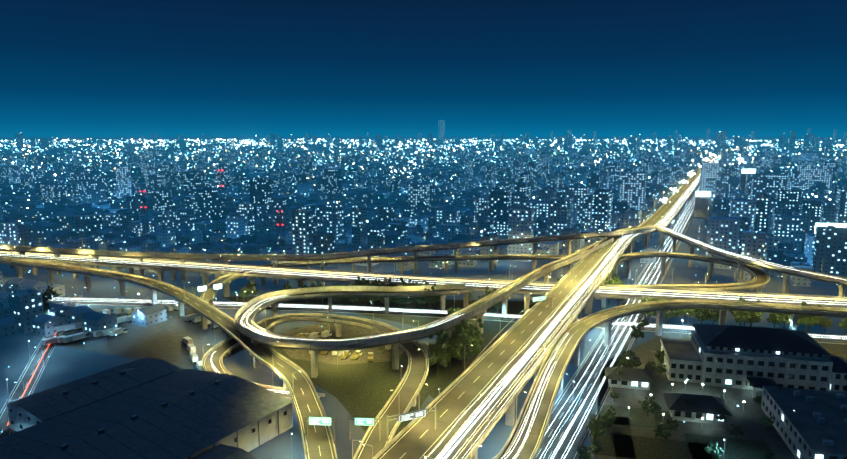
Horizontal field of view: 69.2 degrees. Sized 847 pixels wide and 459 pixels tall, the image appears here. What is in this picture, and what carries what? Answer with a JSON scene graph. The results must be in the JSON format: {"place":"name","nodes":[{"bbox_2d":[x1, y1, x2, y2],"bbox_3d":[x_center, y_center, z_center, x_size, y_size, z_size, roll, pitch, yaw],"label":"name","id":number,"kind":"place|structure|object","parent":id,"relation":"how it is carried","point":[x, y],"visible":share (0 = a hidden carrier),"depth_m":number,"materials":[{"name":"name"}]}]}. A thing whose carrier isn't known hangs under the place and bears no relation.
{"place":"outdoors","nodes":[
{"label":"outdoors","id":0,"kind":"place"},
{"bbox_2d":[0,286,81,437],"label":"side street","id":1,"kind":"structure","parent":0,"point":[28,380],"depth_m":262.46,"materials":[{"name":"grey asphalt"}]},
{"bbox_2d":[273,327,432,434],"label":"grass","id":2,"kind":"structure","parent":0,"point":[360,390],"depth_m":257.14,"materials":[{"name":"green plant"}]},
{"bbox_2d":[279,322,416,364],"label":"loop yard","id":3,"kind":"structure","parent":2,"relation":"on","point":[381,354],"depth_m":295.36,"materials":[{"name":"beige concrete"}]},
{"bbox_2d":[309,332,320,337],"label":"truck","id":4,"kind":"object","parent":3,"relation":"on","point":[315,335],"visible":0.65,"depth_m":310.06,"materials":[{"name":"white metal"}]},
{"bbox_2d":[321,330,331,338],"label":"truck","id":5,"kind":"object","parent":3,"relation":"on","point":[325,334],"visible":0.96,"depth_m":312.08,"materials":[{"name":"white metal"}]},
{"bbox_2d":[340,350,350,359],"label":"truck","id":6,"kind":"object","parent":3,"relation":"on","point":[347,353],"visible":0.96,"depth_m":284.95,"materials":[{"name":"yellow"}]},
{"bbox_2d":[350,350,361,359],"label":"truck","id":7,"kind":"object","parent":3,"relation":"on","point":[355,355],"visible":0.96,"depth_m":285.00,"materials":[{"name":"yellow"}]},
{"bbox_2d":[0,137,846,458],"bbox_3d":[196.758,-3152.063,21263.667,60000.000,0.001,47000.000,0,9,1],"label":"ground","id":8,"kind":"structure","parent":0,"point":[64,365],"depth_m":387.38,"materials":[{"name":"grey concrete"}]},
{"bbox_2d":[42,291,51,301],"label":"tree","id":9,"kind":"object","parent":8,"relation":"on","point":[44,297],"visible":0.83,"depth_m":372.29,"materials":[{"name":"green plant"}]},
{"bbox_2d":[42,299,54,313],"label":"tree","id":10,"kind":"object","parent":8,"relation":"on","point":[46,306],"visible":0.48,"depth_m":334.91,"materials":[{"name":"green plant"}]},
{"bbox_2d":[46,286,59,302],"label":"tree","id":11,"kind":"object","parent":8,"relation":"on","point":[54,293],"visible":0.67,"depth_m":376.28,"materials":[{"name":"green plant"}]},
{"bbox_2d":[136,195,151,238],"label":"pylon","id":12,"kind":"object","parent":8,"relation":"on","point":[145,215],"visible":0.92,"depth_m":569.75,"materials":[{"name":"silver metal"}]},
{"bbox_2d":[0,357,292,458],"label":"warehouse","id":13,"kind":"structure","parent":8,"relation":"on","point":[152,408],"depth_m":204.31,"materials":[{"name":"white paint"}]},
{"bbox_2d":[51,308,245,366],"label":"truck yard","id":14,"kind":"structure","parent":8,"relation":"on","point":[162,340],"depth_m":309.79,"materials":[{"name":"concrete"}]},
{"bbox_2d":[42,336,56,346],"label":"truck","id":15,"kind":"object","parent":14,"relation":"on","point":[48,341],"visible":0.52,"depth_m":301.16,"materials":[{"name":"white metal"}]},
{"bbox_2d":[63,323,76,331],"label":"truck","id":16,"kind":"object","parent":14,"relation":"on","point":[68,327],"visible":0.67,"depth_m":323.01,"materials":[{"name":"white metal"}]},
{"bbox_2d":[62,334,79,343],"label":"truck","id":17,"kind":"object","parent":14,"relation":"on","point":[67,339],"visible":0.69,"depth_m":304.51,"materials":[{"name":"white metal"}]},
{"bbox_2d":[73,322,82,329],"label":"truck","id":18,"kind":"object","parent":14,"relation":"on","point":[77,326],"visible":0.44,"depth_m":325.48,"materials":[{"name":"white metal"}]},
{"bbox_2d":[70,332,89,341],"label":"truck","id":19,"kind":"object","parent":14,"relation":"on","point":[78,336],"visible":1,"depth_m":308.94,"materials":[{"name":"white metal"}]},
{"bbox_2d":[93,330,102,337],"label":"truck","id":20,"kind":"object","parent":14,"relation":"on","point":[98,334],"visible":0.67,"depth_m":312.69,"materials":[{"name":"white metal"}]},
{"bbox_2d":[102,327,115,336],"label":"truck","id":21,"kind":"object","parent":14,"relation":"on","point":[105,333],"visible":0.46,"depth_m":314.69,"materials":[{"name":"white metal"}]},
{"bbox_2d":[111,308,120,314],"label":"truck","id":22,"kind":"object","parent":14,"relation":"on","point":[116,311],"visible":0.92,"depth_m":353.28,"materials":[{"name":"white metal"}]},
{"bbox_2d":[108,327,126,336],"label":"truck","id":23,"kind":"object","parent":14,"relation":"on","point":[115,332],"visible":0.98,"depth_m":316.31,"materials":[{"name":"white metal"}]},
{"bbox_2d":[117,316,126,324],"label":"truck","id":24,"kind":"object","parent":14,"relation":"on","point":[122,319],"visible":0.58,"depth_m":336.80,"materials":[{"name":"white metal"}]},
{"bbox_2d":[182,336,192,344],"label":"truck","id":25,"kind":"object","parent":14,"relation":"on","point":[187,340],"visible":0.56,"depth_m":301.60,"materials":[{"name":"white metal"}]},
{"bbox_2d":[186,344,195,352],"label":"truck","id":26,"kind":"object","parent":14,"relation":"on","point":[189,348],"visible":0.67,"depth_m":290.73,"materials":[{"name":"white metal"}]},
{"bbox_2d":[184,313,198,321],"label":"truck","id":27,"kind":"object","parent":14,"relation":"on","point":[188,318],"visible":0.71,"depth_m":340.57,"materials":[{"name":"white metal"}]},
{"bbox_2d":[189,352,197,362],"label":"truck","id":28,"kind":"object","parent":14,"relation":"on","point":[195,356],"visible":0.92,"depth_m":278.93,"materials":[{"name":"white metal"}]},
{"bbox_2d":[192,316,200,323],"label":"truck","id":29,"kind":"object","parent":14,"relation":"on","point":[197,319],"visible":0.65,"depth_m":337.06,"materials":[{"name":"white metal"}]},
{"bbox_2d":[0,246,337,458],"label":"elevated road","id":30,"kind":"structure","parent":8,"relation":"on","point":[318,443],"depth_m":273.36,"materials":[{"name":"grey concrete"}]},
{"bbox_2d":[194,283,224,301],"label":"sign gantry","id":31,"kind":"object","parent":30,"relation":"on","point":[216,286],"visible":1,"depth_m":340.32,"materials":[{"name":"silver metal"}]},
{"bbox_2d":[305,416,334,439],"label":"overhead road sign","id":32,"kind":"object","parent":30,"relation":"on","point":[322,421],"depth_m":188.28,"materials":[{"name":"silver metal"}]},
{"bbox_2d":[272,213,287,248],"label":"pylon","id":33,"kind":"object","parent":8,"relation":"on","point":[278,242],"visible":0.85,"depth_m":517.44,"materials":[{"name":"silver metal"}]},
{"bbox_2d":[202,294,428,458],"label":"loop ramp","id":34,"kind":"structure","parent":8,"relation":"on","point":[402,398],"depth_m":256.38,"materials":[{"name":"concrete"}]},
{"bbox_2d":[349,416,379,440],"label":"overhead road sign","id":35,"kind":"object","parent":34,"relation":"on","point":[365,421],"depth_m":189.24,"materials":[{"name":"silver metal"}]},
{"bbox_2d":[0,215,661,285],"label":"ramp","id":36,"kind":"object","parent":8,"relation":"on","point":[181,257],"visible":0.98,"depth_m":443.95,"materials":[{"name":"grey concrete"}]},
{"bbox_2d":[200,243,568,305],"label":"elevated road","id":37,"kind":"structure","parent":8,"relation":"on","point":[208,294],"depth_m":450.91,"materials":[{"name":"grey concrete"}]},
{"bbox_2d":[5,291,796,458],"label":"street lamps","id":38,"kind":"object","parent":8,"relation":"on","point":[292,432],"visible":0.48,"depth_m":274.37,"materials":[{"name":"silver metal"}]},
{"bbox_2d":[0,120,846,339],"bbox_3d":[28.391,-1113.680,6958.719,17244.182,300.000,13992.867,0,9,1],"label":"city buildings","id":39,"kind":"structure","parent":8,"relation":"on","point":[778,209],"depth_m":803.65,"materials":[{"name":"blue concrete"}]},
{"bbox_2d":[0,131,845,432],"bbox_3d":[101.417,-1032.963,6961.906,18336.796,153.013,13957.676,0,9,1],"label":"city lights","id":40,"kind":"object","parent":39,"relation":"attached to","point":[246,141],"visible":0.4,"depth_m":3851.71},
{"bbox_2d":[0,238,846,326],"bbox_3d":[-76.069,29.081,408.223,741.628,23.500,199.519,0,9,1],"label":"elevated highway","id":41,"kind":"structure","parent":8,"relation":"on","point":[206,269],"depth_m":389.42,"materials":[{"name":"concrete"}]},
{"bbox_2d":[234,236,613,377],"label":"loop ramp","id":42,"kind":"structure","parent":8,"relation":"on","point":[249,312],"depth_m":324.58,"materials":[{"name":"concrete"}]},
{"bbox_2d":[423,303,533,398],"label":"ground","id":43,"kind":"structure","parent":8,"relation":"on","point":[445,378],"depth_m":292.68,"materials":[{"name":"green plant"}]},
{"bbox_2d":[428,341,449,376],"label":"tree","id":44,"kind":"object","parent":43,"relation":"on","point":[436,354],"visible":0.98,"depth_m":260.36,"materials":[{"name":"green plant"}]},
{"bbox_2d":[428,329,452,364],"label":"tree","id":45,"kind":"object","parent":43,"relation":"on","point":[441,338],"visible":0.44,"depth_m":273.66,"materials":[{"name":"green plant"}]},
{"bbox_2d":[443,341,459,366],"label":"tree","id":46,"kind":"object","parent":43,"relation":"on","point":[449,353],"visible":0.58,"depth_m":271.05,"materials":[{"name":"green plant"}]},
{"bbox_2d":[448,334,462,362],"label":"tree","id":47,"kind":"object","parent":43,"relation":"on","point":[457,338],"visible":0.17,"depth_m":278.55,"materials":[{"name":"green plant"}]},
{"bbox_2d":[447,307,468,329],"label":"tree","id":48,"kind":"object","parent":43,"relation":"on","point":[450,311],"visible":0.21,"depth_m":311.25,"materials":[{"name":"green plant"}]},
{"bbox_2d":[453,339,471,366],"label":"tree","id":49,"kind":"object","parent":43,"relation":"on","point":[457,355],"visible":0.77,"depth_m":270.23,"materials":[{"name":"green plant"}]},
{"bbox_2d":[456,339,473,358],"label":"tree","id":50,"kind":"object","parent":43,"relation":"on","point":[462,351],"visible":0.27,"depth_m":271.43,"materials":[{"name":"green plant"}]},
{"bbox_2d":[455,325,476,336],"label":"tree","id":51,"kind":"object","parent":43,"relation":"on","point":[472,332],"visible":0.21,"depth_m":282.20,"materials":[{"name":"green plant"}]},
{"bbox_2d":[454,326,480,362],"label":"tree","id":52,"kind":"object","parent":43,"relation":"on","point":[476,347],"visible":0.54,"depth_m":276.39,"materials":[{"name":"green plant"}]},
{"bbox_2d":[455,318,483,344],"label":"tree","id":53,"kind":"object","parent":43,"relation":"on","point":[480,339],"visible":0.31,"depth_m":285.41,"materials":[{"name":"green plant"}]},
{"bbox_2d":[352,146,753,458],"bbox_3d":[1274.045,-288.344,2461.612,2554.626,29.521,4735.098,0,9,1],"label":"expressway","id":54,"kind":"structure","parent":8,"relation":"on","point":[474,402],"depth_m":232.16,"materials":[{"name":"asphalt"}]},
{"bbox_2d":[387,405,435,440],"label":"sign gantry","id":55,"kind":"object","parent":54,"relation":"on","point":[416,414],"visible":0.96,"depth_m":177.81,"materials":[{"name":"silver metal"}]},
{"bbox_2d":[524,293,552,311],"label":"sign gantry","id":56,"kind":"object","parent":54,"relation":"on","point":[540,298],"visible":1,"depth_m":305.75,"materials":[{"name":"silver metal"}]},
{"bbox_2d":[577,444,591,458],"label":"tree","id":57,"kind":"object","parent":8,"relation":"on","point":[585,453],"visible":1,"depth_m":190.95,"materials":[{"name":"green plant"}]},
{"bbox_2d":[535,186,699,458],"bbox_3d":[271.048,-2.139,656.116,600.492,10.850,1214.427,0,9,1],"label":"avenue","id":58,"kind":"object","parent":8,"relation":"on","point":[567,433],"visible":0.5,"depth_m":253.54,"materials":[{"name":"grey asphalt"}]},
{"bbox_2d":[630,324,644,343],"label":"tree","id":59,"kind":"object","parent":8,"relation":"on","point":[637,333],"visible":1,"depth_m":302.41,"materials":[{"name":"green plant"}]},
{"bbox_2d":[638,318,649,330],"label":"tree","id":60,"kind":"object","parent":8,"relation":"on","point":[644,323],"visible":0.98,"depth_m":323.45,"materials":[{"name":"green plant"}]},
{"bbox_2d":[471,281,846,458],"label":"ramp","id":61,"kind":"structure","parent":8,"relation":"on","point":[527,434],"depth_m":260.13,"materials":[{"name":"concrete"}]},
{"bbox_2d":[553,240,769,307],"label":"ramp","id":62,"kind":"structure","parent":8,"relation":"on","point":[759,279],"depth_m":406.85,"materials":[{"name":"concrete"}]},
{"bbox_2d":[664,309,678,322],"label":"tree","id":63,"kind":"object","parent":8,"relation":"on","point":[673,314],"visible":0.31,"depth_m":334.61,"materials":[{"name":"green plant"}]},
{"bbox_2d":[675,299,695,323],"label":"tree","id":64,"kind":"object","parent":8,"relation":"on","point":[690,312],"visible":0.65,"depth_m":333.87,"materials":[{"name":"green plant"}]},
{"bbox_2d":[694,191,710,223],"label":"roof billboard","id":65,"kind":"object","parent":8,"relation":"on","point":[701,207],"visible":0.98,"depth_m":720.13,"materials":[{"name":"white paint"}]},
{"bbox_2d":[693,309,713,320],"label":"tree","id":66,"kind":"object","parent":8,"relation":"on","point":[708,314],"visible":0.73,"depth_m":330.42,"materials":[{"name":"green plant"}]},
{"bbox_2d":[709,309,719,324],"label":"tree","id":67,"kind":"object","parent":8,"relation":"on","point":[716,317],"visible":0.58,"depth_m":331.71,"materials":[{"name":"green plant"}]},
{"bbox_2d":[589,333,846,458],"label":"ground","id":68,"kind":"structure","parent":8,"relation":"on","point":[625,436],"depth_m":218.29,"materials":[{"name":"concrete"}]},
{"bbox_2d":[588,442,602,456],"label":"tree","id":69,"kind":"object","parent":68,"relation":"on","point":[595,449],"visible":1,"depth_m":196.50,"materials":[{"name":"green plant"}]},
{"bbox_2d":[587,418,604,441],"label":"tree","id":70,"kind":"object","parent":68,"relation":"on","point":[597,429],"visible":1,"depth_m":205.55,"materials":[{"name":"green plant"}]},
{"bbox_2d":[601,414,610,429],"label":"tree","id":71,"kind":"object","parent":68,"relation":"on","point":[604,421],"visible":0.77,"depth_m":213.38,"materials":[{"name":"green plant"}]},
{"bbox_2d":[604,406,615,421],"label":"tree","id":72,"kind":"object","parent":68,"relation":"on","point":[609,412],"visible":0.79,"depth_m":217.08,"materials":[{"name":"green plant"}]},
{"bbox_2d":[616,350,636,367],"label":"tree","id":73,"kind":"object","parent":68,"relation":"on","point":[624,361],"visible":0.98,"depth_m":262.33,"materials":[{"name":"green plant"}]},
{"bbox_2d":[604,367,654,389],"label":"building","id":74,"kind":"structure","parent":68,"relation":"on","point":[642,379],"depth_m":251.50,"materials":[{"name":"concrete"}]},
{"bbox_2d":[638,393,661,416],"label":"tree","id":75,"kind":"object","parent":68,"relation":"on","point":[646,402],"visible":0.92,"depth_m":224.57,"materials":[{"name":"green plant"}]},
{"bbox_2d":[645,361,655,370],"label":"tree","id":76,"kind":"object","parent":68,"relation":"on","point":[649,366],"visible":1,"depth_m":264.77,"materials":[{"name":"green plant"}]},
{"bbox_2d":[651,403,660,418],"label":"tree","id":77,"kind":"object","parent":68,"relation":"on","point":[656,412],"visible":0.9,"depth_m":222.75,"materials":[{"name":"green plant"}]},
{"bbox_2d":[654,350,664,364],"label":"tree","id":78,"kind":"object","parent":68,"relation":"on","point":[659,356],"visible":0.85,"depth_m":274.61,"materials":[{"name":"green plant"}]},
{"bbox_2d":[653,364,666,374],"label":"tree","id":79,"kind":"object","parent":68,"relation":"on","point":[660,369],"visible":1,"depth_m":261.57,"materials":[{"name":"green plant"}]},
{"bbox_2d":[653,423,671,443],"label":"tree","id":80,"kind":"object","parent":68,"relation":"on","point":[660,432],"visible":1,"depth_m":204.58,"materials":[{"name":"green plant"}]},
{"bbox_2d":[663,417,678,431],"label":"tree","id":81,"kind":"object","parent":68,"relation":"on","point":[670,423],"visible":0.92,"depth_m":213.26,"materials":[{"name":"green plant"}]},
{"bbox_2d":[627,358,744,421],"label":"street lamps","id":82,"kind":"object","parent":68,"relation":"on","point":[672,388],"visible":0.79,"depth_m":246.01,"materials":[{"name":"silver metal"}]},
{"bbox_2d":[662,392,732,424],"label":"building","id":83,"kind":"structure","parent":68,"relation":"on","point":[704,407],"depth_m":222.09,"materials":[{"name":"tile"}]},
{"bbox_2d":[703,441,722,458],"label":"tree","id":84,"kind":"object","parent":68,"relation":"on","point":[715,452],"visible":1,"depth_m":192.20,"materials":[{"name":"green plant"}]},
{"bbox_2d":[716,408,726,419],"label":"tree","id":85,"kind":"object","parent":68,"relation":"on","point":[721,417],"visible":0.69,"depth_m":218.30,"materials":[{"name":"green plant"}]},
{"bbox_2d":[730,423,743,439],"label":"tree","id":86,"kind":"object","parent":68,"relation":"on","point":[736,431],"visible":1,"depth_m":207.32,"materials":[{"name":"green plant"}]},
{"bbox_2d":[660,324,846,397],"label":"institute building","id":87,"kind":"structure","parent":68,"relation":"on","point":[754,359],"depth_m":250.62,"materials":[{"name":"concrete"}]},
{"bbox_2d":[760,416,773,427],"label":"tree","id":88,"kind":"object","parent":68,"relation":"on","point":[767,421],"visible":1,"depth_m":215.19,"materials":[{"name":"green plant"}]},
{"bbox_2d":[759,453,774,458],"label":"tree","id":89,"kind":"object","parent":68,"relation":"on","point":[764,456],"visible":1,"depth_m":188.48,"materials":[{"name":"green plant"}]},
{"bbox_2d":[761,386,846,458],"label":"annex building","id":90,"kind":"structure","parent":68,"relation":"on","point":[814,426],"depth_m":206.20,"materials":[{"name":"tile"}]},
{"bbox_2d":[731,310,749,325],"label":"tree","id":91,"kind":"object","parent":8,"relation":"on","point":[739,317],"visible":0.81,"depth_m":325.85,"materials":[{"name":"green plant"}]},
{"bbox_2d":[729,297,752,325],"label":"tree","id":92,"kind":"object","parent":8,"relation":"on","point":[746,312],"visible":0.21,"depth_m":331.20,"materials":[{"name":"green plant"}]},
{"bbox_2d":[740,169,755,192],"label":"roof billboard","id":93,"kind":"object","parent":8,"relation":"on","point":[743,182],"visible":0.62,"depth_m":962.42,"materials":[{"name":"white paint"}]},
{"bbox_2d":[651,219,846,296],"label":"ramp","id":94,"kind":"object","parent":8,"relation":"on","point":[741,260],"visible":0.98,"depth_m":411.26,"materials":[{"name":"grey concrete"}]},
{"bbox_2d":[745,312,760,326],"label":"tree","id":95,"kind":"object","parent":8,"relation":"on","point":[750,320],"visible":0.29,"depth_m":326.16,"materials":[{"name":"green plant"}]},
{"bbox_2d":[749,300,763,326],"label":"tree","id":96,"kind":"object","parent":8,"relation":"on","point":[756,315],"visible":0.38,"depth_m":325.24,"materials":[{"name":"green plant"}]},
{"bbox_2d":[766,313,781,327],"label":"tree","id":97,"kind":"object","parent":8,"relation":"on","point":[775,319],"visible":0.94,"depth_m":325.23,"materials":[{"name":"green plant"}]},
{"bbox_2d":[773,313,790,328],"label":"tree","id":98,"kind":"object","parent":8,"relation":"on","point":[783,317],"visible":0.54,"depth_m":322.36,"materials":[{"name":"green plant"}]},
{"bbox_2d":[797,302,824,332],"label":"tree","id":99,"kind":"object","parent":8,"relation":"on","point":[815,320],"visible":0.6,"depth_m":319.25,"materials":[{"name":"green plant"}]},
{"bbox_2d":[819,318,832,331],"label":"tree","id":100,"kind":"object","parent":8,"relation":"on","point":[827,322],"visible":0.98,"depth_m":322.18,"materials":[{"name":"green plant"}]},
{"bbox_2d":[813,223,846,235],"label":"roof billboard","id":101,"kind":"object","parent":8,"relation":"on","point":[843,225],"visible":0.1,"depth_m":444.56,"materials":[{"name":"white paint"}]},
{"bbox_2d":[838,318,846,334],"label":"tree","id":102,"kind":"object","parent":8,"relation":"on","point":[843,325],"visible":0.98,"depth_m":318.22,"materials":[{"name":"green plant"}]},
{"bbox_2d":[0,0,846,136],"label":"sky","id":103,"kind":"structure","parent":0,"point":[69,68],"materials":[{"name":"blue"}]},
{"bbox_2d":[45,297,846,343],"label":"road","id":104,"kind":"structure","parent":0,"point":[823,338],"depth_m":365.02,"materials":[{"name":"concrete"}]},
{"bbox_2d":[221,296,533,326],"bbox_3d":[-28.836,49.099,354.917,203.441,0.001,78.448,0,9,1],"label":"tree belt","id":105,"kind":"object","parent":104,"relation":"on","point":[410,320],"visible":0.38,"depth_m":369.26,"materials":[{"name":"green plant"}]},
{"bbox_2d":[238,286,249,300],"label":"tree","id":106,"kind":"object","parent":105,"relation":"on","point":[243,289],"visible":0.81,"depth_m":380.00,"materials":[{"name":"green plant"}]},
{"bbox_2d":[244,282,257,299],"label":"tree","id":107,"kind":"object","parent":105,"relation":"on","point":[248,292],"visible":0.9,"depth_m":381.12,"materials":[{"name":"green plant"}]},
{"bbox_2d":[414,279,427,307],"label":"tree","id":108,"kind":"object","parent":105,"relation":"on","point":[419,299],"visible":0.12,"depth_m":363.29,"materials":[{"name":"green plant"}]},
{"bbox_2d":[423,289,437,308],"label":"tree","id":109,"kind":"object","parent":105,"relation":"on","point":[434,299],"visible":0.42,"depth_m":361.45,"materials":[{"name":"green plant"}]},
{"bbox_2d":[478,286,495,311],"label":"tree","id":110,"kind":"object","parent":105,"relation":"on","point":[487,292],"visible":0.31,"depth_m":359.29,"materials":[{"name":"green plant"}]},
{"bbox_2d":[57,298,846,338],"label":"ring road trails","id":111,"kind":"object","parent":104,"relation":"on","point":[414,312],"visible":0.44,"depth_m":360.60,"materials":[{"name":"white"}]},
{"bbox_2d":[470,295,542,364],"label":"guardrail","id":112,"kind":"object","parent":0,"point":[534,302],"visible":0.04,"depth_m":320.34,"materials":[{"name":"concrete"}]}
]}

